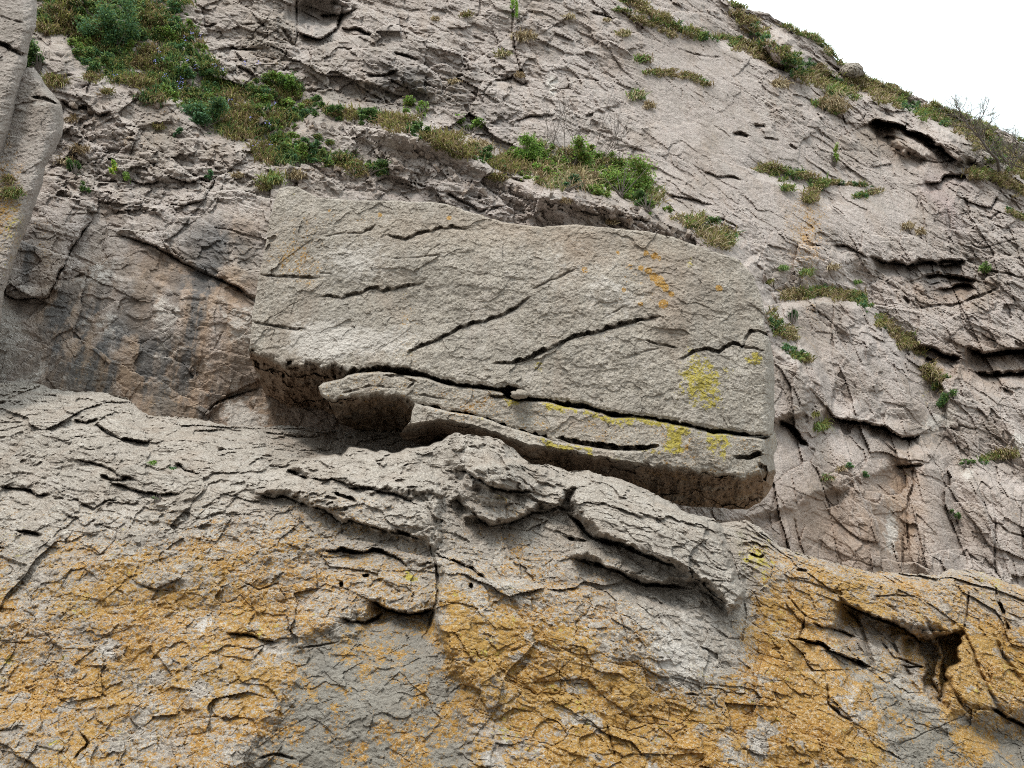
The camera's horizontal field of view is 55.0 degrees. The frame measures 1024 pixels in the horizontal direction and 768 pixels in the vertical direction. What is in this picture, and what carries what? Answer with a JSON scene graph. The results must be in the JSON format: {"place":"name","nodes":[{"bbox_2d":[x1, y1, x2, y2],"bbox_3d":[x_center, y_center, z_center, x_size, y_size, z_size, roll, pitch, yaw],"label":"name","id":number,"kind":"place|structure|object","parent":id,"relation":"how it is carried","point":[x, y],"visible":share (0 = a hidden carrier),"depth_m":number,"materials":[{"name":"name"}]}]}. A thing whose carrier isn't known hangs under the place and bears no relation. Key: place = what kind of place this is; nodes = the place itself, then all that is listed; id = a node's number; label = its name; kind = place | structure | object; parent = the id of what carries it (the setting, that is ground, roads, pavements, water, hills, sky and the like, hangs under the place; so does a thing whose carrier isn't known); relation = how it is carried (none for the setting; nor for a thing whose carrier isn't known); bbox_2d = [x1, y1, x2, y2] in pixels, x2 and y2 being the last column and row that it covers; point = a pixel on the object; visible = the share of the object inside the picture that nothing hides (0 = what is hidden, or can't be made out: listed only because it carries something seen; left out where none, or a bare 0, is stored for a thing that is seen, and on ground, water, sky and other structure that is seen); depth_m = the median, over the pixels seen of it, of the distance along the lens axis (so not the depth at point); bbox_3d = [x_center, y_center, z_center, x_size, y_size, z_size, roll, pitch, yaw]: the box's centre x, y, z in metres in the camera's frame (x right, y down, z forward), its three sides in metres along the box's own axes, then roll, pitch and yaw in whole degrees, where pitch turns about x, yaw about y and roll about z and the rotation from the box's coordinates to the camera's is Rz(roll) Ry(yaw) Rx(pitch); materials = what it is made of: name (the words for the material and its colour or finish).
{"place":"outdoors","nodes":[
{"label":"outdoors","id":0,"kind":"place"},
{"bbox_2d":[0,382,1023,767],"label":"rock terrain","id":1,"kind":"object","parent":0,"point":[278,596],"visible":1,"depth_m":7.23,"materials":[{"name":"stone"}]},
{"bbox_2d":[248,186,777,509],"bbox_3d":[-0.051,-0.414,10.919,5.754,3.820,3.120,0,-22,0],"label":"boulder","id":2,"kind":"object","parent":1,"relation":"on","point":[643,359],"visible":0.89,"depth_m":9.57,"materials":[{"name":"stone"}]},
{"bbox_2d":[510,389,529,398],"bbox_3d":[0.077,0.097,9.194,0.185,0.161,0.338,0,-22,0],"label":"stone","id":3,"kind":"object","parent":2,"relation":"on","point":[520,394],"visible":1,"depth_m":9.05,"materials":[{"name":"stone"}]},
{"bbox_2d":[0,0,1023,586],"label":"cliff","id":4,"kind":"structure","parent":0,"point":[140,290],"depth_m":15.47,"materials":[{"name":"stone"}]},
{"bbox_2d":[0,0,36,155],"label":"rock slab","id":5,"kind":"object","parent":4,"relation":"on","point":[17,23],"visible":0.99,"depth_m":10.85,"materials":[{"name":"stone"}]},
{"bbox_2d":[0,66,63,322],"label":"rock slab","id":6,"kind":"object","parent":4,"relation":"on","point":[34,136],"visible":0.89,"depth_m":10.47,"materials":[{"name":"stone"}]},
{"bbox_2d":[0,172,18,184],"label":"grass tuft","id":7,"kind":"object","parent":6,"relation":"on","point":[8,178],"visible":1,"depth_m":10.15,"materials":[{"name":"green plant"}]},
{"bbox_2d":[0,183,26,201],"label":"grass tuft","id":8,"kind":"object","parent":6,"relation":"on","point":[13,193],"visible":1,"depth_m":10.06,"materials":[{"name":"green plant"}]},
{"bbox_2d":[26,36,44,73],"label":"bush","id":9,"kind":"object","parent":4,"relation":"on","point":[38,58],"visible":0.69,"depth_m":13.80,"materials":[{"name":"green plant"}]},
{"bbox_2d":[39,68,70,90],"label":"grass tuft","id":10,"kind":"object","parent":4,"relation":"on","point":[52,81],"visible":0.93,"depth_m":13.66,"materials":[{"name":"green plant"}]},
{"bbox_2d":[55,152,76,166],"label":"grass tuft","id":11,"kind":"object","parent":4,"relation":"on","point":[63,161],"visible":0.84,"depth_m":13.10,"materials":[{"name":"beige plant"}]},
{"bbox_2d":[63,113,82,123],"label":"grass tuft","id":12,"kind":"object","parent":4,"relation":"on","point":[72,118],"visible":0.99,"depth_m":13.50,"materials":[{"name":"beige plant"}]},
{"bbox_2d":[66,158,81,176],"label":"bush","id":13,"kind":"object","parent":4,"relation":"on","point":[76,166],"visible":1,"depth_m":12.99,"materials":[{"name":"green plant"}]},
{"bbox_2d":[64,141,91,155],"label":"grass tuft","id":14,"kind":"object","parent":4,"relation":"on","point":[78,148],"visible":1,"depth_m":13.14,"materials":[{"name":"beige plant"}]},
{"bbox_2d":[79,180,90,192],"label":"bush","id":15,"kind":"object","parent":4,"relation":"on","point":[82,188],"visible":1,"depth_m":12.74,"materials":[{"name":"green plant"}]},
{"bbox_2d":[77,68,108,83],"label":"grass tuft","id":16,"kind":"object","parent":4,"relation":"on","point":[90,76],"visible":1,"depth_m":13.91,"materials":[{"name":"green plant"}]},
{"bbox_2d":[94,85,115,95],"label":"grass tuft","id":17,"kind":"object","parent":4,"relation":"on","point":[106,91],"visible":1,"depth_m":13.76,"materials":[{"name":"green plant"}]},
{"bbox_2d":[73,0,142,54],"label":"bush","id":18,"kind":"object","parent":4,"relation":"on","point":[107,23],"visible":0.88,"depth_m":14.77,"materials":[{"name":"green plant"}]},
{"bbox_2d":[108,159,121,173],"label":"bush","id":19,"kind":"object","parent":4,"relation":"on","point":[114,166],"visible":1,"depth_m":12.95,"materials":[{"name":"green plant"}]},
{"bbox_2d":[122,171,132,183],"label":"bush","id":20,"kind":"object","parent":4,"relation":"on","point":[127,177],"visible":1,"depth_m":13.00,"materials":[{"name":"green plant"}]},
{"bbox_2d":[132,86,173,107],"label":"grass tuft","id":21,"kind":"object","parent":4,"relation":"on","point":[153,97],"visible":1,"depth_m":13.99,"materials":[{"name":"green plant"}]},
{"bbox_2d":[152,122,166,129],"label":"grass tuft","id":22,"kind":"object","parent":4,"relation":"on","point":[158,126],"visible":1,"depth_m":13.79,"materials":[{"name":"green plant"}]},
{"bbox_2d":[34,0,334,166],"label":"undergrowth","id":23,"kind":"object","parent":4,"relation":"on","point":[238,123],"visible":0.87,"depth_m":14.76,"materials":[{"name":"green plant"}]},
{"bbox_2d":[179,95,230,129],"bbox_3d":[-4.413,-3.851,14.031,0.791,0.460,0.335,-3,-22,7],"label":"bush","id":24,"kind":"object","parent":4,"relation":"on","point":[215,111],"visible":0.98,"depth_m":14.01,"materials":[{"name":"green plant"}]},
{"bbox_2d":[204,169,215,180],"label":"bush","id":25,"kind":"object","parent":4,"relation":"on","point":[210,174],"visible":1,"depth_m":13.27,"materials":[{"name":"green plant"}]},
{"bbox_2d":[254,181,276,191],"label":"grass tuft","id":26,"kind":"object","parent":4,"relation":"on","point":[262,187],"visible":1,"depth_m":13.22,"materials":[{"name":"green plant"}]},
{"bbox_2d":[251,166,289,186],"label":"grass tuft","id":27,"kind":"object","parent":4,"relation":"on","point":[274,178],"visible":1,"depth_m":13.26,"materials":[{"name":"green plant"}]},
{"bbox_2d":[271,72,295,90],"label":"bush","id":28,"kind":"object","parent":4,"relation":"on","point":[290,80],"visible":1,"depth_m":15.17,"materials":[{"name":"green plant"}]},
{"bbox_2d":[282,167,307,179],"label":"grass tuft","id":29,"kind":"object","parent":4,"relation":"on","point":[294,173],"visible":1,"depth_m":13.42,"materials":[{"name":"beige plant"}]},
{"bbox_2d":[266,126,388,177],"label":"undergrowth","id":30,"kind":"object","parent":4,"relation":"on","point":[339,159],"visible":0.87,"depth_m":13.89,"materials":[{"name":"green plant"}]},
{"bbox_2d":[342,158,390,174],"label":"bush","id":31,"kind":"object","parent":4,"relation":"on","point":[373,169],"visible":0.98,"depth_m":13.88,"materials":[{"name":"green plant"}]},
{"bbox_2d":[298,94,532,175],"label":"undergrowth","id":32,"kind":"object","parent":4,"relation":"on","point":[398,121],"visible":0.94,"depth_m":14.53,"materials":[{"name":"green plant"}]},
{"bbox_2d":[402,95,429,117],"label":"bush","id":33,"kind":"object","parent":4,"relation":"on","point":[410,100],"visible":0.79,"depth_m":15.34,"materials":[{"name":"green plant"}]},
{"bbox_2d":[69,88,817,298],"bbox_3d":[-0.304,-3.189,14.640,11.892,2.712,1.901,6,-23,-14],"label":"rubble","id":34,"kind":"object","parent":4,"relation":"on","point":[451,171],"visible":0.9,"depth_m":14.11,"materials":[{"name":"stone"}]},
{"bbox_2d":[458,9,474,17],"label":"grass tuft","id":35,"kind":"object","parent":4,"relation":"on","point":[466,14],"visible":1,"depth_m":17.35,"materials":[{"name":"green plant"}]},
{"bbox_2d":[455,113,485,134],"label":"bush","id":36,"kind":"object","parent":4,"relation":"on","point":[477,121],"visible":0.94,"depth_m":15.61,"materials":[{"name":"green plant"}]},
{"bbox_2d":[465,135,500,153],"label":"grass tuft","id":37,"kind":"object","parent":4,"relation":"on","point":[483,143],"visible":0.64,"depth_m":15.08,"materials":[{"name":"beige plant"}]},
{"bbox_2d":[485,170,510,184],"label":"grass tuft","id":38,"kind":"object","parent":4,"relation":"on","point":[497,176],"visible":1,"depth_m":14.27,"materials":[{"name":"green plant"}]},
{"bbox_2d":[491,46,512,58],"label":"grass tuft","id":39,"kind":"object","parent":4,"relation":"on","point":[502,53],"visible":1,"depth_m":16.94,"materials":[{"name":"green plant"}]},
{"bbox_2d":[510,0,518,17],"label":"bush","id":40,"kind":"object","parent":4,"relation":"on","point":[513,2],"visible":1,"depth_m":17.63,"materials":[{"name":"green plant"}]},
{"bbox_2d":[510,28,537,42],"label":"grass tuft","id":41,"kind":"object","parent":4,"relation":"on","point":[520,36],"visible":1,"depth_m":17.29,"materials":[{"name":"beige plant"}]},
{"bbox_2d":[505,132,543,161],"bbox_3d":[0.162,-3.634,15.295,0.697,0.416,0.446,0,-22,0],"label":"bush","id":42,"kind":"object","parent":4,"relation":"on","point":[533,154],"visible":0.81,"depth_m":15.22,"materials":[{"name":"green plant"}]},
{"bbox_2d":[521,155,564,176],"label":"grass tuft","id":43,"kind":"object","parent":4,"relation":"on","point":[533,171],"visible":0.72,"depth_m":14.85,"materials":[{"name":"green plant"}]},
{"bbox_2d":[554,173,585,191],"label":"bush","id":44,"kind":"object","parent":4,"relation":"on","point":[570,178],"visible":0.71,"depth_m":14.14,"materials":[{"name":"green plant"}]},
{"bbox_2d":[542,91,599,160],"bbox_3d":[1.030,-4.014,15.636,1.197,1.221,0.939,6,-23,-15],"label":"bare shrub","id":45,"kind":"object","parent":4,"relation":"on","point":[564,102],"visible":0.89,"depth_m":15.59,"materials":[{"name":"grey plant"}]},
{"bbox_2d":[555,135,595,167],"bbox_3d":[0.935,-3.588,15.424,0.772,0.519,0.448,0,-22,0],"label":"bush","id":46,"kind":"object","parent":4,"relation":"on","point":[583,155],"visible":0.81,"depth_m":15.39,"materials":[{"name":"green plant"}]},
{"bbox_2d":[550,164,614,192],"bbox_3d":[0.933,-2.980,14.603,1.204,1.085,0.853,19,-29,-39],"label":"grass tuft","id":47,"kind":"object","parent":4,"relation":"on","point":[589,179],"visible":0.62,"depth_m":14.64,"materials":[{"name":"green plant"}]},
{"bbox_2d":[497,134,743,251],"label":"undergrowth","id":48,"kind":"object","parent":4,"relation":"on","point":[714,235],"visible":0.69,"depth_m":15.12,"materials":[{"name":"green plant"}]},
{"bbox_2d":[614,28,633,36],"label":"grass tuft","id":49,"kind":"object","parent":4,"relation":"on","point":[623,33],"visible":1,"depth_m":18.64,"materials":[{"name":"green plant"}]},
{"bbox_2d":[596,152,657,197],"bbox_3d":[1.733,-3.122,15.313,1.111,0.882,0.849,0,-22,0],"label":"bush","id":50,"kind":"object","parent":4,"relation":"on","point":[637,182],"visible":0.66,"depth_m":15.31,"materials":[{"name":"green plant"}]},
{"bbox_2d":[594,89,659,159],"bbox_3d":[1.882,-4.078,16.019,1.180,1.050,0.732,9,-24,-21],"label":"bare shrub","id":51,"kind":"object","parent":4,"relation":"on","point":[615,134],"visible":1,"depth_m":15.90,"materials":[{"name":"grey plant"}]},
{"bbox_2d":[625,88,649,101],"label":"grass tuft","id":52,"kind":"object","parent":4,"relation":"on","point":[637,93],"visible":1,"depth_m":17.73,"materials":[{"name":"green plant"}]},
{"bbox_2d":[632,51,653,63],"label":"grass tuft","id":53,"kind":"object","parent":4,"relation":"on","point":[643,58],"visible":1,"depth_m":18.48,"materials":[{"name":"green plant"}]},
{"bbox_2d":[632,187,658,211],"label":"bush","id":54,"kind":"object","parent":4,"relation":"on","point":[643,200],"visible":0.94,"depth_m":14.74,"materials":[{"name":"green plant"}]},
{"bbox_2d":[613,5,680,38],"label":"grass","id":55,"kind":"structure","parent":4,"relation":"on","point":[641,18],"depth_m":19.22,"materials":[{"name":"green plant"}]},
{"bbox_2d":[642,99,656,109],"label":"grass tuft","id":56,"kind":"object","parent":4,"relation":"on","point":[649,105],"visible":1,"depth_m":17.66,"materials":[{"name":"beige plant"}]},
{"bbox_2d":[618,0,729,41],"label":"grass","id":57,"kind":"structure","parent":4,"relation":"on","point":[661,17],"depth_m":19.74,"materials":[{"name":"green plant"}]},
{"bbox_2d":[642,66,713,87],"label":"grass","id":58,"kind":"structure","parent":4,"relation":"on","point":[659,71],"depth_m":18.75,"materials":[{"name":"green plant"}]},
{"bbox_2d":[686,215,721,228],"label":"bush","id":59,"kind":"object","parent":4,"relation":"on","point":[715,219],"visible":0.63,"depth_m":15.16,"materials":[{"name":"green plant"}]},
{"bbox_2d":[711,230,746,246],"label":"grass tuft","id":60,"kind":"object","parent":4,"relation":"on","point":[735,234],"visible":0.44,"depth_m":15.50,"materials":[{"name":"green plant"}]},
{"bbox_2d":[764,305,801,341],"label":"grass","id":61,"kind":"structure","parent":4,"relation":"on","point":[786,331],"depth_m":14.33,"materials":[{"name":"green plant"}]},
{"bbox_2d":[770,74,796,89],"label":"grass tuft","id":62,"kind":"object","parent":4,"relation":"on","point":[778,82],"visible":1,"depth_m":20.20,"materials":[{"name":"beige plant"}]},
{"bbox_2d":[728,7,843,83],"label":"grass","id":63,"kind":"structure","parent":4,"relation":"on","point":[751,21],"depth_m":21.77,"materials":[{"name":"green plant"}]},
{"bbox_2d":[779,181,797,191],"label":"grass tuft","id":64,"kind":"object","parent":4,"relation":"on","point":[786,187],"visible":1,"depth_m":17.75,"materials":[{"name":"green plant"}]},
{"bbox_2d":[750,158,831,203],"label":"grass","id":65,"kind":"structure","parent":4,"relation":"on","point":[818,185],"depth_m":18.46,"materials":[{"name":"green plant"}]},
{"bbox_2d":[783,307,798,323],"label":"bush","id":66,"kind":"object","parent":4,"relation":"on","point":[792,315],"visible":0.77,"depth_m":14.96,"materials":[{"name":"green plant"}]},
{"bbox_2d":[725,34,867,100],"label":"grass","id":67,"kind":"structure","parent":4,"relation":"on","point":[739,42],"depth_m":21.36,"materials":[{"name":"green plant"}]},
{"bbox_2d":[781,342,816,362],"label":"grass","id":68,"kind":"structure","parent":4,"relation":"on","point":[797,355],"depth_m":14.06,"materials":[{"name":"green plant"}]},
{"bbox_2d":[798,265,816,278],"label":"grass tuft","id":69,"kind":"object","parent":4,"relation":"on","point":[805,271],"visible":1,"depth_m":16.27,"materials":[{"name":"green plant"}]},
{"bbox_2d":[800,191,822,203],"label":"grass tuft","id":70,"kind":"object","parent":4,"relation":"on","point":[806,196],"visible":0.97,"depth_m":17.93,"materials":[{"name":"green plant"}]},
{"bbox_2d":[812,416,834,432],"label":"grass tuft","id":71,"kind":"object","parent":4,"relation":"on","point":[823,424],"visible":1,"depth_m":13.60,"materials":[{"name":"green plant"}]},
{"bbox_2d":[810,98,845,114],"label":"grass","id":72,"kind":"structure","parent":4,"relation":"on","point":[836,111],"depth_m":20.87,"materials":[{"name":"green plant"}]},
{"bbox_2d":[821,473,836,480],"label":"grass tuft","id":73,"kind":"object","parent":4,"relation":"on","point":[825,478],"visible":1,"depth_m":12.91,"materials":[{"name":"green plant"}]},
{"bbox_2d":[819,82,849,98],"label":"grass tuft","id":74,"kind":"object","parent":4,"relation":"on","point":[832,90],"visible":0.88,"depth_m":21.45,"materials":[{"name":"green plant"}]},
{"bbox_2d":[826,261,842,270],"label":"grass tuft","id":75,"kind":"object","parent":4,"relation":"on","point":[832,267],"visible":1,"depth_m":16.88,"materials":[{"name":"beige plant"}]},
{"bbox_2d":[813,90,857,113],"bbox_3d":[6.820,-5.926,20.916,1.283,1.024,0.531,9,-24,-21],"label":"grass tuft","id":76,"kind":"object","parent":4,"relation":"on","point":[829,102],"visible":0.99,"depth_m":20.91,"materials":[{"name":"beige plant"}]},
{"bbox_2d":[831,142,839,165],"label":"bush","id":77,"kind":"object","parent":4,"relation":"on","point":[835,158],"visible":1,"depth_m":19.57,"materials":[{"name":"green plant"}]},
{"bbox_2d":[825,178,873,186],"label":"grass","id":78,"kind":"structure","parent":4,"relation":"on","point":[851,183],"depth_m":19.41,"materials":[{"name":"green plant"}]},
{"bbox_2d":[838,62,864,77],"bbox_3d":[8.037,-7.406,23.263,0.556,1.030,1.214,-11,-25,26],"label":"skyline boulder","id":79,"kind":"object","parent":4,"relation":"on","point":[855,69],"visible":0.95,"depth_m":22.75,"materials":[{"name":"stone"}]},
{"bbox_2d":[851,186,884,198],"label":"grass","id":80,"kind":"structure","parent":4,"relation":"on","point":[861,193],"depth_m":19.31,"materials":[{"name":"green plant"}]},
{"bbox_2d":[727,0,1023,142],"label":"grass","id":81,"kind":"structure","parent":4,"relation":"on","point":[817,38],"depth_m":22.98,"materials":[{"name":"green plant"}]},
{"bbox_2d":[873,316,890,328],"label":"grass tuft","id":82,"kind":"object","parent":4,"relation":"on","point":[880,323],"visible":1,"depth_m":16.70,"materials":[{"name":"green plant"}]},
{"bbox_2d":[895,337,916,350],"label":"grass tuft","id":83,"kind":"object","parent":4,"relation":"on","point":[900,345],"visible":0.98,"depth_m":16.70,"materials":[{"name":"green plant"}]},
{"bbox_2d":[900,219,916,231],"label":"grass tuft","id":84,"kind":"object","parent":4,"relation":"on","point":[910,225],"visible":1,"depth_m":19.01,"materials":[{"name":"beige plant"}]},
{"bbox_2d":[915,226,927,234],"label":"grass tuft","id":85,"kind":"object","parent":4,"relation":"on","point":[921,231],"visible":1,"depth_m":19.11,"materials":[{"name":"beige plant"}]},
{"bbox_2d":[917,358,945,393],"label":"grass","id":86,"kind":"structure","parent":4,"relation":"on","point":[931,373],"depth_m":16.49,"materials":[{"name":"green plant"}]},
{"bbox_2d":[841,72,1023,174],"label":"grass","id":87,"kind":"structure","parent":4,"relation":"on","point":[877,91],"depth_m":23.04,"materials":[{"name":"green plant"}]},
{"bbox_2d":[931,373,950,392],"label":"bush","id":88,"kind":"object","parent":4,"relation":"on","point":[935,388],"visible":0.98,"depth_m":16.42,"materials":[{"name":"green plant"}]},
{"bbox_2d":[936,388,958,411],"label":"bush","id":89,"kind":"object","parent":4,"relation":"on","point":[942,400],"visible":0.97,"depth_m":16.04,"materials":[{"name":"green plant"}]},
{"bbox_2d":[932,206,968,233],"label":"bare shrub","id":90,"kind":"object","parent":4,"relation":"on","point":[949,219],"visible":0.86,"depth_m":19.72,"materials":[{"name":"grey plant"}]},
{"bbox_2d":[946,509,961,519],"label":"bush","id":91,"kind":"object","parent":4,"relation":"on","point":[957,515],"visible":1,"depth_m":14.12,"materials":[{"name":"green plant"}]},
{"bbox_2d":[955,458,976,467],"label":"bush","id":92,"kind":"object","parent":4,"relation":"on","point":[967,461],"visible":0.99,"depth_m":15.04,"materials":[{"name":"green plant"}]},
{"bbox_2d":[936,94,1023,174],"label":"bare tree","id":93,"kind":"object","parent":4,"relation":"on","point":[996,154],"visible":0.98,"depth_m":21.55,"materials":[{"name":"brown plant"}]},
{"bbox_2d":[978,261,991,272],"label":"bush","id":94,"kind":"object","parent":4,"relation":"on","point":[983,267],"visible":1,"depth_m":19.00,"materials":[{"name":"green plant"}]},
{"bbox_2d":[961,165,1023,197],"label":"grass","id":95,"kind":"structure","parent":4,"relation":"on","point":[1001,179],"depth_m":21.53,"materials":[{"name":"green plant"}]},
{"bbox_2d":[965,122,1023,179],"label":"grass","id":96,"kind":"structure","parent":4,"relation":"on","point":[987,132],"depth_m":23.32,"materials":[{"name":"green plant"}]},
{"bbox_2d":[976,445,1022,464],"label":"grass","id":97,"kind":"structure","parent":4,"relation":"on","point":[1010,453],"depth_m":15.66,"materials":[{"name":"green plant"}]},
{"bbox_2d":[1004,205,1023,220],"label":"grass","id":98,"kind":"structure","parent":4,"relation":"on","point":[1013,212],"depth_m":21.16,"materials":[{"name":"green plant"}]},
{"bbox_2d":[776,283,874,311],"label":"grass","id":99,"kind":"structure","parent":0,"point":[859,297],"depth_m":16.57,"materials":[{"name":"green plant"}]},
{"bbox_2d":[728,0,1023,142],"label":"sky","id":100,"kind":"structure","parent":0,"point":[941,49],"materials":[{"name":"white"}]},
{"bbox_2d":[874,313,928,356],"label":"grass","id":101,"kind":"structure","parent":0,"point":[894,332],"depth_m":16.94,"materials":[{"name":"green plant"}]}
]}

